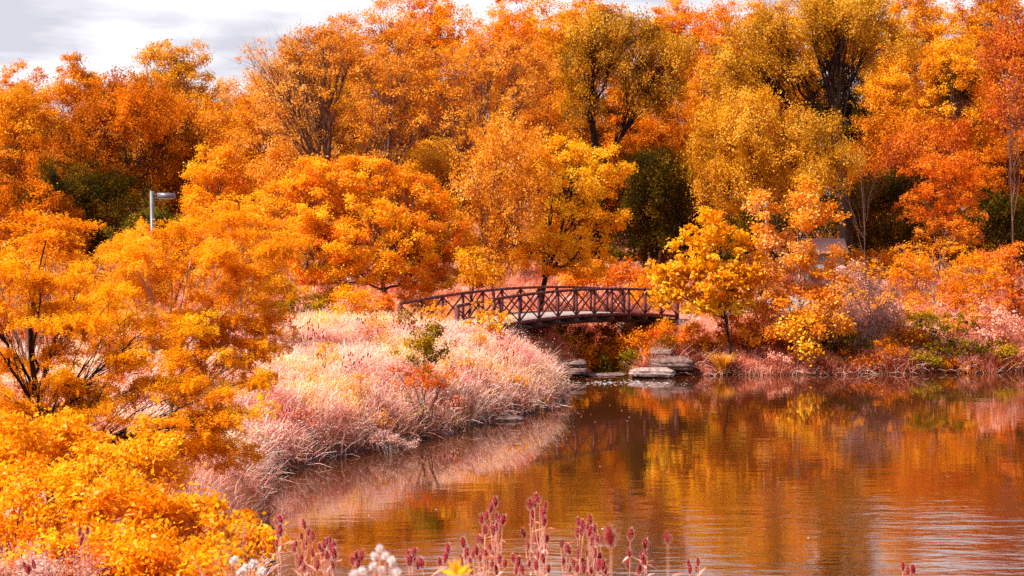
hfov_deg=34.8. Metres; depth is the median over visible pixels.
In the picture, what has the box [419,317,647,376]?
stream grass
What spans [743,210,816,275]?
edge bush
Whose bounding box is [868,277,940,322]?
bush
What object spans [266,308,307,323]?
bush
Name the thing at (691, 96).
tree
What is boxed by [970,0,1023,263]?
woodland tree
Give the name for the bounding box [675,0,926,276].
willow
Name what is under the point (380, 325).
weed
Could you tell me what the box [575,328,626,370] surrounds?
bush
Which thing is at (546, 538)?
teasel
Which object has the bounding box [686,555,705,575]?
teasel
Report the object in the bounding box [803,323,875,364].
bush
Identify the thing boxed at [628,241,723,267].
edge bush
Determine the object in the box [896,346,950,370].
bush
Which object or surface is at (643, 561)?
teasel
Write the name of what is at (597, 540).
teasel
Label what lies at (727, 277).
catalpa
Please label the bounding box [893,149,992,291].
scarlet tree
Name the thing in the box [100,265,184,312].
bush
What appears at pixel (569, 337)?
bush
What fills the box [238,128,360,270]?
woodland tree
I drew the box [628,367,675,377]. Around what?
rock slab
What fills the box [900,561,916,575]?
teasel
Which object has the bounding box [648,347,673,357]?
rock slab
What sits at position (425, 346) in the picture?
green sapling
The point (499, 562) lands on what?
teasel
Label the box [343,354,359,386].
teasel
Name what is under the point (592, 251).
edge bush
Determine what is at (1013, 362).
bush
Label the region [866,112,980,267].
woodland tree
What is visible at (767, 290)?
bush
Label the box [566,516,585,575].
teasel
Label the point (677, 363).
rock slab
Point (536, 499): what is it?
teasel
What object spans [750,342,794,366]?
bush
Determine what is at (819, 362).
bush
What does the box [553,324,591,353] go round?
bush
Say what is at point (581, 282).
bush
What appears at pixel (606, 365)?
bush
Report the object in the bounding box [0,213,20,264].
edge bush
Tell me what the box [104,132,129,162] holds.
tree
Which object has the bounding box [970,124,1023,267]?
woodland tree
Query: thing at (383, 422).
weed
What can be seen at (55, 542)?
broadleaf bush
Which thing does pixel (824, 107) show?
tree
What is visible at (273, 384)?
weed
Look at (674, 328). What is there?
bush
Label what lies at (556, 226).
woodland tree
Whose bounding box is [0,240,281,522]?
honey locust
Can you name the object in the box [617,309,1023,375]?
bank grass
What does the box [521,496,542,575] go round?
teasel
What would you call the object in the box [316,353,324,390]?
teasel
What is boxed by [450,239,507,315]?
tree
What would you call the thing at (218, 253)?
honey locust
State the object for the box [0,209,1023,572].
ground
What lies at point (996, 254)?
bush
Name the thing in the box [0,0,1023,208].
sky
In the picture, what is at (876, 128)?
woodland tree
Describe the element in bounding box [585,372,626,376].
rock slab
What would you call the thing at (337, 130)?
tree
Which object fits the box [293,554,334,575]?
teasel
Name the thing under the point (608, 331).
bush
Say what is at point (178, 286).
bush
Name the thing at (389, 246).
edge bush
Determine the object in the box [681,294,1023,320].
path
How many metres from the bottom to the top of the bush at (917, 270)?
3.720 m
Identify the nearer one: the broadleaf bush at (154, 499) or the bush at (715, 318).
the broadleaf bush at (154, 499)
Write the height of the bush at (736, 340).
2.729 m
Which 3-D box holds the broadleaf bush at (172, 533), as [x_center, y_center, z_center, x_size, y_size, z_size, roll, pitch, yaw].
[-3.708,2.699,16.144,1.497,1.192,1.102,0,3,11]
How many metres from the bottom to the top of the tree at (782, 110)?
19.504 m
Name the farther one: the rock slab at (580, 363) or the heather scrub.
the rock slab at (580, 363)
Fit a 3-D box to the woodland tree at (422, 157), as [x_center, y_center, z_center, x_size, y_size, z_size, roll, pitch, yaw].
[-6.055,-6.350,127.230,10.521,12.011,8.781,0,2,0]
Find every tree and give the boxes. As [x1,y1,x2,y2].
[0,58,64,169]
[0,78,79,220]
[0,105,31,235]
[0,177,93,269]
[8,149,171,272]
[10,116,87,227]
[14,150,171,236]
[19,64,217,217]
[34,46,111,130]
[100,200,205,277]
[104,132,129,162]
[120,87,251,259]
[120,110,212,217]
[125,27,244,215]
[171,137,256,281]
[187,93,254,238]
[207,76,267,191]
[220,66,306,222]
[221,144,486,316]
[229,13,380,284]
[232,23,362,179]
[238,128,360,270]
[275,69,377,231]
[294,7,372,150]
[319,0,442,184]
[328,27,460,275]
[333,57,437,247]
[370,52,474,249]
[378,135,496,267]
[381,0,477,150]
[405,30,565,276]
[433,0,570,247]
[437,79,530,250]
[438,105,565,312]
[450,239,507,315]
[495,75,592,259]
[503,0,601,195]
[505,130,638,310]
[524,0,656,165]
[536,163,623,264]
[542,152,614,265]
[559,75,650,255]
[600,105,705,269]
[603,140,717,264]
[631,0,711,149]
[631,82,708,258]
[676,0,756,194]
[682,67,770,254]
[710,0,822,198]
[717,195,830,274]
[733,166,868,353]
[744,72,828,237]
[783,0,917,241]
[790,62,879,237]
[819,156,956,279]
[828,135,886,282]
[830,104,935,234]
[845,69,931,250]
[863,0,998,247]
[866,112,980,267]
[893,27,1001,262]
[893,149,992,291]
[906,65,998,249]
[925,46,983,259]
[939,0,1023,236]
[951,182,1023,277]
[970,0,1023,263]
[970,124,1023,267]
[971,85,1009,244]
[982,28,1023,287]
[993,102,1023,196]
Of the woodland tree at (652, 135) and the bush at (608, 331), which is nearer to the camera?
the bush at (608, 331)
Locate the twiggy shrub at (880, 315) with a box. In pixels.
[829,261,915,347]
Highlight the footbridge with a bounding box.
[398,286,689,332]
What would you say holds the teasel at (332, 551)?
on the ground at (358, 449)
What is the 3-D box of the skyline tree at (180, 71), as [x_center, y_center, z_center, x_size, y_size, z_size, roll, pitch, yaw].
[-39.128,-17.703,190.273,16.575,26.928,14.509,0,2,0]
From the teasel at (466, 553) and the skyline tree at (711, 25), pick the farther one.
the skyline tree at (711, 25)
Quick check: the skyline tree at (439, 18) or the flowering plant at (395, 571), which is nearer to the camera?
the flowering plant at (395, 571)
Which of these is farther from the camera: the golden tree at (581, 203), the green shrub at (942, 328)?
the golden tree at (581, 203)
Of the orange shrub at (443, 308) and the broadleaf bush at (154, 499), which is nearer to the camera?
the broadleaf bush at (154, 499)
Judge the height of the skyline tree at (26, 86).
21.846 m
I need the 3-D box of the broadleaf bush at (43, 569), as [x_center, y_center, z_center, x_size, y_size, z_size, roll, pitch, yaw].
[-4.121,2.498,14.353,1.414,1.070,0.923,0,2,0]
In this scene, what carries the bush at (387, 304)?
on the ground at (358, 449)
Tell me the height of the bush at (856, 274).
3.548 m
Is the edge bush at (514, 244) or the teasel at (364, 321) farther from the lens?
the edge bush at (514, 244)
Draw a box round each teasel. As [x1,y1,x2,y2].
[22,559,37,575]
[77,526,103,575]
[267,515,297,575]
[292,518,315,575]
[292,531,324,575]
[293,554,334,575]
[312,536,331,575]
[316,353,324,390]
[324,539,342,575]
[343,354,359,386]
[349,548,366,575]
[359,313,365,342]
[361,353,370,375]
[405,545,420,575]
[417,543,453,575]
[451,536,471,575]
[462,557,473,575]
[471,545,496,575]
[476,510,492,575]
[478,534,497,575]
[483,513,506,575]
[487,495,506,574]
[489,552,508,575]
[497,330,503,354]
[500,342,513,372]
[511,554,526,575]
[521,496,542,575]
[524,538,549,575]
[525,552,550,575]
[530,493,547,575]
[531,501,554,575]
[559,539,573,575]
[565,558,586,575]
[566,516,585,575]
[576,548,609,575]
[585,514,601,575]
[589,531,606,575]
[589,557,608,575]
[598,525,619,575]
[623,527,637,575]
[632,537,657,575]
[663,532,682,575]
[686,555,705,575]
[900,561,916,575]
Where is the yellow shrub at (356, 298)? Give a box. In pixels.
[316,276,384,321]
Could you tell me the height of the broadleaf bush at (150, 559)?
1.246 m
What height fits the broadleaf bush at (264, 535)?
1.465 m
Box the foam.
[577,380,670,386]
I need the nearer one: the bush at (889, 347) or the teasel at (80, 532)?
the teasel at (80, 532)
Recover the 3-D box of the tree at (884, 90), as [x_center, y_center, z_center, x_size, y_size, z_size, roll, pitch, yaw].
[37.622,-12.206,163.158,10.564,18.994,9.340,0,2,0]
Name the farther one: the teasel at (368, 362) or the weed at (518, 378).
the weed at (518, 378)
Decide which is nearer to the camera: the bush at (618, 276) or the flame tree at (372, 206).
the flame tree at (372, 206)
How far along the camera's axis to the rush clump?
80.90 m
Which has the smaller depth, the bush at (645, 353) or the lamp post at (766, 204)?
the bush at (645, 353)
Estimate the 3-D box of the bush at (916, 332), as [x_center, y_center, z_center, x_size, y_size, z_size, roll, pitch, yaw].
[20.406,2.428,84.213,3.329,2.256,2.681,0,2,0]
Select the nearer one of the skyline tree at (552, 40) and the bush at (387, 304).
the bush at (387, 304)
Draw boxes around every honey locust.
[0,207,106,470]
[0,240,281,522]
[83,198,317,429]
[178,190,306,337]
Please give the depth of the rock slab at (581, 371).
79.46 m
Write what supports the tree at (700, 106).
on the ground at (358, 449)
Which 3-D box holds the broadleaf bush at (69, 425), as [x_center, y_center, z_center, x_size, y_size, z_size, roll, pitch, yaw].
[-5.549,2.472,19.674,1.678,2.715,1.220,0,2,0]
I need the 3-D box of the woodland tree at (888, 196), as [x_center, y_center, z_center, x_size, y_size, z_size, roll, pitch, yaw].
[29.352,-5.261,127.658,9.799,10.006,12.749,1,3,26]
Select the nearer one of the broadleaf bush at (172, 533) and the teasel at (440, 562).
the teasel at (440, 562)
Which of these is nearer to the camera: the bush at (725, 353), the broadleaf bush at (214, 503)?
the broadleaf bush at (214, 503)
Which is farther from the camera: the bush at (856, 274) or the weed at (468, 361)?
the bush at (856, 274)
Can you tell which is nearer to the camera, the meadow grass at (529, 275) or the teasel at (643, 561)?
the teasel at (643, 561)
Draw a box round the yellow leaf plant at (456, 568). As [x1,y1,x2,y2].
[439,557,473,575]
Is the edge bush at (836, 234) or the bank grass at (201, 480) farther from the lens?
the edge bush at (836, 234)
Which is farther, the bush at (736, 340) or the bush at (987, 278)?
the bush at (987, 278)
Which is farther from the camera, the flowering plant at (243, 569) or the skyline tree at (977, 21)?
the skyline tree at (977, 21)
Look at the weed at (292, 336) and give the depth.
63.53 m
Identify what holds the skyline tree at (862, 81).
on the ground at (358, 449)
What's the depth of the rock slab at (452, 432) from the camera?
58.89 m
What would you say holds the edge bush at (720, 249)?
on the ground at (358, 449)
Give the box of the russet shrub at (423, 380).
[386,357,462,438]
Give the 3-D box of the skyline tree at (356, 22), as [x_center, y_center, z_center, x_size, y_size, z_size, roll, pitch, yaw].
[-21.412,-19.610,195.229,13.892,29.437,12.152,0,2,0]
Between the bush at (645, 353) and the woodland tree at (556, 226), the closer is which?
the bush at (645, 353)
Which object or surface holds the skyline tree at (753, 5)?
on the ground at (358, 449)
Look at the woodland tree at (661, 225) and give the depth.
120.30 m
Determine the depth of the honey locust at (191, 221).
61.87 m
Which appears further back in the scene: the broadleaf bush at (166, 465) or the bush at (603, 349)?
the bush at (603, 349)
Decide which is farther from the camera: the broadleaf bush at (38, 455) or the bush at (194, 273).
the bush at (194, 273)
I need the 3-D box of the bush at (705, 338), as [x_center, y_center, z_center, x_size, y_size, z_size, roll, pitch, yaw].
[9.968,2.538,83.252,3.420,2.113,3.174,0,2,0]
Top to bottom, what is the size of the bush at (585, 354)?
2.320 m
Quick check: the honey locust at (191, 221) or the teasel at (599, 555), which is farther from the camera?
the honey locust at (191, 221)
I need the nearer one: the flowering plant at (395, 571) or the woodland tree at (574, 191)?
the flowering plant at (395, 571)
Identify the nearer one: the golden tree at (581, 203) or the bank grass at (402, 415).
the bank grass at (402, 415)
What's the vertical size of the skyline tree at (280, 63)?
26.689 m
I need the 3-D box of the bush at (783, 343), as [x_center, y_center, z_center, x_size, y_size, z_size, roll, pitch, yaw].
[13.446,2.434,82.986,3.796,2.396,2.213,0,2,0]
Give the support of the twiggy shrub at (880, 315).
on the ground at (358, 449)
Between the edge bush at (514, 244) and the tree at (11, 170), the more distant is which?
the tree at (11, 170)
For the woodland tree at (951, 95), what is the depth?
149.30 m
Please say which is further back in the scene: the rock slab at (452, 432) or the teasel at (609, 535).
the rock slab at (452, 432)
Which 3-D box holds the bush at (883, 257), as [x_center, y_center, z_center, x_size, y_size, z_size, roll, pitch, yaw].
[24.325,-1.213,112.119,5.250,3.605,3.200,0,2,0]
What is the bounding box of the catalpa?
[638,206,769,365]
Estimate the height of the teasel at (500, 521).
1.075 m
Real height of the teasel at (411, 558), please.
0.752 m
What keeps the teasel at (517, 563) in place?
on the ground at (358, 449)
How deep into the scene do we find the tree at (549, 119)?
156.78 m
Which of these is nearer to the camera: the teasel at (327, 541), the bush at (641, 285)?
the teasel at (327, 541)
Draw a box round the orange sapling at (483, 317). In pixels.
[457,297,520,344]
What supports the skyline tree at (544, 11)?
on the ground at (358, 449)
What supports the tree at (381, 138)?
on the ground at (358, 449)
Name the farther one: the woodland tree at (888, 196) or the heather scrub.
the woodland tree at (888, 196)
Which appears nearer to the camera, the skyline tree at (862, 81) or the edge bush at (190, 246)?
the edge bush at (190, 246)
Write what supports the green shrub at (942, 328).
on the ground at (358, 449)
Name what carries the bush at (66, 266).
on the ground at (358, 449)
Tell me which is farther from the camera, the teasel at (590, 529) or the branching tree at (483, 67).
the branching tree at (483, 67)
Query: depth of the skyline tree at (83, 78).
196.73 m
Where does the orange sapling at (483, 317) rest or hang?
on the ground at (358, 449)
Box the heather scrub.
[369,426,421,453]
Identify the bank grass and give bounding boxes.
[0,379,321,575]
[216,350,575,516]
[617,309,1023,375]
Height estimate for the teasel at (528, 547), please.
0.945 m
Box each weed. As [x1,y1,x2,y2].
[252,364,278,398]
[276,325,303,345]
[291,404,319,437]
[311,332,342,370]
[345,371,377,398]
[356,315,393,339]
[368,406,393,437]
[394,304,418,330]
[442,390,466,416]
[455,346,479,376]
[464,325,486,349]
[505,373,528,392]
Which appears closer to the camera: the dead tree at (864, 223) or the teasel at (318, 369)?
the teasel at (318, 369)
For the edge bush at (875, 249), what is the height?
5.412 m
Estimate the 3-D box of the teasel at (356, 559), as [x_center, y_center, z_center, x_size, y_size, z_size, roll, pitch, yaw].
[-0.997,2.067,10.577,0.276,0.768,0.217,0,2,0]
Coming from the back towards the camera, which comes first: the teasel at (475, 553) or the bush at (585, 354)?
the bush at (585, 354)
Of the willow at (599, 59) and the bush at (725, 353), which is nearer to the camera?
the bush at (725, 353)
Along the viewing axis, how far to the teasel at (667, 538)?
4.72 m
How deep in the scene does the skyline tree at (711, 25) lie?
189.41 m
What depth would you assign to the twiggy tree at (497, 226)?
94.39 m
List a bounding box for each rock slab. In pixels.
[440,430,454,434]
[492,415,523,420]
[559,358,586,367]
[559,367,589,374]
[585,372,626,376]
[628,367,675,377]
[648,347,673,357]
[648,356,694,371]
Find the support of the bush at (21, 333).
on the ground at (358, 449)
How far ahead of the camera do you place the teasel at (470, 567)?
11.69 m
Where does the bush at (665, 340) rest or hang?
on the ground at (358, 449)
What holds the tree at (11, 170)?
on the ground at (358, 449)
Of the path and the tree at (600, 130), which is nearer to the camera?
the path
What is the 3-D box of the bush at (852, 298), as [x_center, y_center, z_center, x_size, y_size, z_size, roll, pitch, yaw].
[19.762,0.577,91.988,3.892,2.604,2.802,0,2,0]
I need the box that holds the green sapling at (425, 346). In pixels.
[386,314,458,377]
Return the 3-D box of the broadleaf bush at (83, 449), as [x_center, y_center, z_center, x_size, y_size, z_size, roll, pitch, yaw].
[-4.731,2.549,18.512,1.254,2.316,1.134,2,3,40]
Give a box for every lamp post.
[150,191,175,361]
[752,202,769,318]
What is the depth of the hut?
108.85 m
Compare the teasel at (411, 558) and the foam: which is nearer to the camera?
the teasel at (411, 558)
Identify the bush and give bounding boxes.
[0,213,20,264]
[0,238,63,313]
[0,310,67,344]
[0,405,62,565]
[0,449,118,557]
[0,483,134,575]
[0,532,121,575]
[1,393,116,544]
[24,249,109,312]
[30,419,148,540]
[53,437,225,566]
[56,504,199,575]
[59,285,136,331]
[90,410,222,568]
[99,501,264,575]
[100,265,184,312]
[124,464,281,569]
[140,237,200,307]
[158,299,214,315]
[162,212,229,274]
[181,262,231,310]
[183,500,276,575]
[192,481,298,575]
[199,220,289,269]
[218,278,300,315]
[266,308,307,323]
[275,291,338,316]
[280,220,354,265]
[351,282,403,317]
[359,214,418,261]
[393,284,454,318]
[408,214,482,266]
[456,213,542,272]
[517,216,615,274]
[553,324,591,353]
[553,328,579,353]
[555,255,618,302]
[561,334,602,371]
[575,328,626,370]
[579,308,641,351]
[591,347,646,372]
[592,254,652,300]
[593,231,661,268]
[610,326,653,355]
[615,346,652,364]
[622,273,664,307]
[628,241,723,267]
[628,318,680,342]
[644,315,694,351]
[644,332,678,356]
[673,319,734,352]
[679,302,723,317]
[702,210,752,268]
[704,345,754,365]
[708,290,755,346]
[714,312,764,350]
[738,254,787,321]
[739,313,809,353]
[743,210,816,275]
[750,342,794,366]
[787,300,845,336]
[789,352,830,372]
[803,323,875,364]
[817,221,893,270]
[826,258,870,307]
[829,346,883,367]
[833,276,897,313]
[840,298,903,336]
[844,245,903,284]
[853,213,942,270]
[860,334,912,367]
[864,230,1018,315]
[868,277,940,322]
[879,313,943,355]
[883,251,939,290]
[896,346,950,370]
[901,214,989,271]
[929,277,994,311]
[941,301,997,340]
[941,352,986,372]
[944,260,1010,304]
[956,333,1023,361]
[957,240,1021,299]
[962,295,1023,349]
[968,214,1023,270]
[995,351,1023,370]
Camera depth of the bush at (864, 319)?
85.78 m
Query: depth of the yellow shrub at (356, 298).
75.83 m
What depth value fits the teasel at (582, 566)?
11.74 m
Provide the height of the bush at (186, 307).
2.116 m
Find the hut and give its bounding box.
[800,238,848,292]
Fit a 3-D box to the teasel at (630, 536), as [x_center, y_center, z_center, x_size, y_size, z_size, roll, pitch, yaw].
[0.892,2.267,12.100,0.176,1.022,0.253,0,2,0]
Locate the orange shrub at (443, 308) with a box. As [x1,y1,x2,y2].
[413,298,453,323]
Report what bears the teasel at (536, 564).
on the ground at (358, 449)
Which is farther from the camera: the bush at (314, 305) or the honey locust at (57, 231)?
the bush at (314, 305)
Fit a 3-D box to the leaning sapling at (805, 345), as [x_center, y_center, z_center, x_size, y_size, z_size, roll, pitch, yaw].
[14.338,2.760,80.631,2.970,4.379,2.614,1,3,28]
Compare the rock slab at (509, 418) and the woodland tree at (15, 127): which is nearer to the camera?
the rock slab at (509, 418)
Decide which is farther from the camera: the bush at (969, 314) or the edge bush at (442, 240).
the edge bush at (442, 240)
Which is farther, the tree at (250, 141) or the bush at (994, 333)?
the tree at (250, 141)
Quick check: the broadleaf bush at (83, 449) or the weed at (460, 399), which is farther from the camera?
the weed at (460, 399)
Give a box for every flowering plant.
[229,556,266,575]
[349,544,400,575]
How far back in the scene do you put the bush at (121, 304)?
71.89 m
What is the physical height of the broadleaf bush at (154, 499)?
1.950 m
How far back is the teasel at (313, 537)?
12.02 m
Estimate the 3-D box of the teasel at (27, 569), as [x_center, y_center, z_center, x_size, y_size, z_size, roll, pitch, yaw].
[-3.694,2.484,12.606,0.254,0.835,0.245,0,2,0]
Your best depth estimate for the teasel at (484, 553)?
12.05 m
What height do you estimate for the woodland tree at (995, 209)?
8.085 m
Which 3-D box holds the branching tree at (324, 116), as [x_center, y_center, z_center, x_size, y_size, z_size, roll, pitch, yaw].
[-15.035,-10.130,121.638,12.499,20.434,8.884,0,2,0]
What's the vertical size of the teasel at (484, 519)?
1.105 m
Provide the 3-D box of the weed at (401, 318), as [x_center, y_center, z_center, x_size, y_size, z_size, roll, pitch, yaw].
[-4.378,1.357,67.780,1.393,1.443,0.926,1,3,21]
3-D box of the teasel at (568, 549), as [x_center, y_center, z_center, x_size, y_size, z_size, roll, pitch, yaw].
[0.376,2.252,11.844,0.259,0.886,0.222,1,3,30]
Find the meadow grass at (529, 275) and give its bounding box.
[0,260,1023,337]
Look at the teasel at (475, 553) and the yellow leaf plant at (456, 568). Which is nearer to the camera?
the yellow leaf plant at (456, 568)
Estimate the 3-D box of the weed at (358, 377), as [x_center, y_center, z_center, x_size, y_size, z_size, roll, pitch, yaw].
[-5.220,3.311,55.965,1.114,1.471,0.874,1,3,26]
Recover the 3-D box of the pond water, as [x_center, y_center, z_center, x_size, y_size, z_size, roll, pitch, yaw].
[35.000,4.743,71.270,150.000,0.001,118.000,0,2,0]
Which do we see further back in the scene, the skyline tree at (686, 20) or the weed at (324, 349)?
the skyline tree at (686, 20)
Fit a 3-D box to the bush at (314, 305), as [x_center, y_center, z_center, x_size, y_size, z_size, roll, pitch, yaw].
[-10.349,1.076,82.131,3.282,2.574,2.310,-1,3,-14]
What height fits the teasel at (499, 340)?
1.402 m
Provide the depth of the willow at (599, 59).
122.77 m
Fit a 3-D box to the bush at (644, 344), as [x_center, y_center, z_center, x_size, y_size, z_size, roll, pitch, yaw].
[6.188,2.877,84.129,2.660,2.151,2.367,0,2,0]
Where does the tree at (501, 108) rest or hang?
on the ground at (358, 449)
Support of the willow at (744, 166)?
on the ground at (358, 449)
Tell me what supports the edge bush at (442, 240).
on the ground at (358, 449)
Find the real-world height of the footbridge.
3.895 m
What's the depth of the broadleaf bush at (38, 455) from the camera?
19.05 m
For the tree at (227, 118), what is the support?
on the ground at (358, 449)
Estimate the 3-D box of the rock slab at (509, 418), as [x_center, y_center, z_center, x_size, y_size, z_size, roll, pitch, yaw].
[-0.195,5.070,63.179,1.317,0.308,1.074,0,2,-2]
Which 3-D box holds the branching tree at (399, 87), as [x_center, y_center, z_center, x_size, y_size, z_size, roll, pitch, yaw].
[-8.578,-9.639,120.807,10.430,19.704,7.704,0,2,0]
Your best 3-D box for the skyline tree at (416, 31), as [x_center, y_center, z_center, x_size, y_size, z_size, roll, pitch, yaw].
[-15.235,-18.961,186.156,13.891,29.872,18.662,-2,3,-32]
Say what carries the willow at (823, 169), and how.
on the ground at (358, 449)
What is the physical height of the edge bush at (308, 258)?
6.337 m
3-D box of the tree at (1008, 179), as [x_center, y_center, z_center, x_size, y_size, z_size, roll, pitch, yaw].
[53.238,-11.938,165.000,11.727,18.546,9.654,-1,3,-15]
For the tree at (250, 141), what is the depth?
164.51 m
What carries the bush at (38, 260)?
on the ground at (358, 449)
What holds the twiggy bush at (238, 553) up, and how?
on the ground at (358, 449)
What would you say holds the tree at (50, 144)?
on the ground at (358, 449)
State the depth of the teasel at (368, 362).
57.42 m
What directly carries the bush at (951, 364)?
on the ground at (358, 449)
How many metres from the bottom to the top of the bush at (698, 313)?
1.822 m
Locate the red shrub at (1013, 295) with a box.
[984,239,1023,319]
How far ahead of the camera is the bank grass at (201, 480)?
37.92 m
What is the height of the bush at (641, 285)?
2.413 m
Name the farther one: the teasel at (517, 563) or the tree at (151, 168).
the tree at (151, 168)
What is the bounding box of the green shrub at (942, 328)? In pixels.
[902,311,996,361]
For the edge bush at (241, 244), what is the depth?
128.06 m
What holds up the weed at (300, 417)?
on the ground at (358, 449)
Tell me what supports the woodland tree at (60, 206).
on the ground at (358, 449)
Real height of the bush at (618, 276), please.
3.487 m
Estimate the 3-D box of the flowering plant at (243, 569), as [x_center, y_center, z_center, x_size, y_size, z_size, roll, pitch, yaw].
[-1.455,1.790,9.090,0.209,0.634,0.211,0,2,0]
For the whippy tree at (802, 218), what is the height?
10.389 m
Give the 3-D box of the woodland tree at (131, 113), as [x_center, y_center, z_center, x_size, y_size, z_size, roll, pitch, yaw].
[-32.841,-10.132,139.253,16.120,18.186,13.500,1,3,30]
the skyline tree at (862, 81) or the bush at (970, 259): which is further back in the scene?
the skyline tree at (862, 81)
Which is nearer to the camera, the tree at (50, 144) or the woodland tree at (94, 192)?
the woodland tree at (94, 192)
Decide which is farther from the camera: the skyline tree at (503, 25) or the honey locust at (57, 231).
the skyline tree at (503, 25)
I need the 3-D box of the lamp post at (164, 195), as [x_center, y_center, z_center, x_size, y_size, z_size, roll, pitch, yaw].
[-12.239,-0.130,57.047,1.000,6.498,0.400,0,2,0]
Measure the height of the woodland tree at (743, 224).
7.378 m
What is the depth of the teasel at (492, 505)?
12.04 m
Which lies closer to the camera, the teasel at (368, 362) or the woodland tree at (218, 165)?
the teasel at (368, 362)
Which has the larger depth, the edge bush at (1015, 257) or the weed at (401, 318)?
the edge bush at (1015, 257)
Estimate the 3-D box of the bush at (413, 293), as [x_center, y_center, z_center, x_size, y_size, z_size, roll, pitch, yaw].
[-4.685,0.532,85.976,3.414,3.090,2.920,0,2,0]
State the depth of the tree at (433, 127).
166.98 m
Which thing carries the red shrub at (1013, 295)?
on the ground at (358, 449)
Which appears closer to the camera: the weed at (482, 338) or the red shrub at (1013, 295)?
the weed at (482, 338)
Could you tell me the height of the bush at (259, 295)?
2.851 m
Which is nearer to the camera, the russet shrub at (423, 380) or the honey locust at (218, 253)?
the honey locust at (218, 253)
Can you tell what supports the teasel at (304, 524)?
on the ground at (358, 449)
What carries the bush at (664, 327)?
on the ground at (358, 449)
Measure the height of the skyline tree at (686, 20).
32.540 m
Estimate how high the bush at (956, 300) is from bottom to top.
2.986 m
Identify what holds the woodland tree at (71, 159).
on the ground at (358, 449)
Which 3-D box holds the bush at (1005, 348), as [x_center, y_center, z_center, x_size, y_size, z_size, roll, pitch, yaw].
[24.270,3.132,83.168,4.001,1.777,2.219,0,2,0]
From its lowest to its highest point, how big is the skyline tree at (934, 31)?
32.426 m
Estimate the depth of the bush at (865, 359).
81.85 m
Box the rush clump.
[698,351,741,373]
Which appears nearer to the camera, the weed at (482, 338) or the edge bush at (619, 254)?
the weed at (482, 338)
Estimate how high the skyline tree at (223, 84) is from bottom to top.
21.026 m
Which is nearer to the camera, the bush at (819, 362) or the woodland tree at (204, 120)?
the bush at (819, 362)
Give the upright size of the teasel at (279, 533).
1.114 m
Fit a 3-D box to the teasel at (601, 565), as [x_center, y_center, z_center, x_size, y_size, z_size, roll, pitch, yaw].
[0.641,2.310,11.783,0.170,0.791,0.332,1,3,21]
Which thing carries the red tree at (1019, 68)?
on the ground at (358, 449)
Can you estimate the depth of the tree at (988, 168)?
168.61 m
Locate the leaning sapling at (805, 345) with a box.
[770,307,826,375]
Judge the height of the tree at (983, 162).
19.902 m
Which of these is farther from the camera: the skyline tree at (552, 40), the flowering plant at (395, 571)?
the skyline tree at (552, 40)
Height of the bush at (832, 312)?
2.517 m
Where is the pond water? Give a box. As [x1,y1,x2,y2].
[265,366,1023,575]
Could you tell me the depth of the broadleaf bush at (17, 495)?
17.49 m
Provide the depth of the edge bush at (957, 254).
131.21 m
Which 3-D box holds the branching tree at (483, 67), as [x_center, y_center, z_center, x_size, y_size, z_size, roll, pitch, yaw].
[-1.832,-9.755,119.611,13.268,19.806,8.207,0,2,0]
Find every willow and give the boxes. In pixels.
[547,0,706,267]
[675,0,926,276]
[679,78,827,295]
[782,102,871,297]
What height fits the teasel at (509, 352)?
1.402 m
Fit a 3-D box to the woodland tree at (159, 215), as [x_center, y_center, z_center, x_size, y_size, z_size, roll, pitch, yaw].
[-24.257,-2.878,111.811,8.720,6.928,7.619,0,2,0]
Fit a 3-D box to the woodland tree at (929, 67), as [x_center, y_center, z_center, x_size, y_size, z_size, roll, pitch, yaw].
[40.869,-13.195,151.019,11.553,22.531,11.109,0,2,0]
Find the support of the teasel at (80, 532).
on the ground at (358, 449)

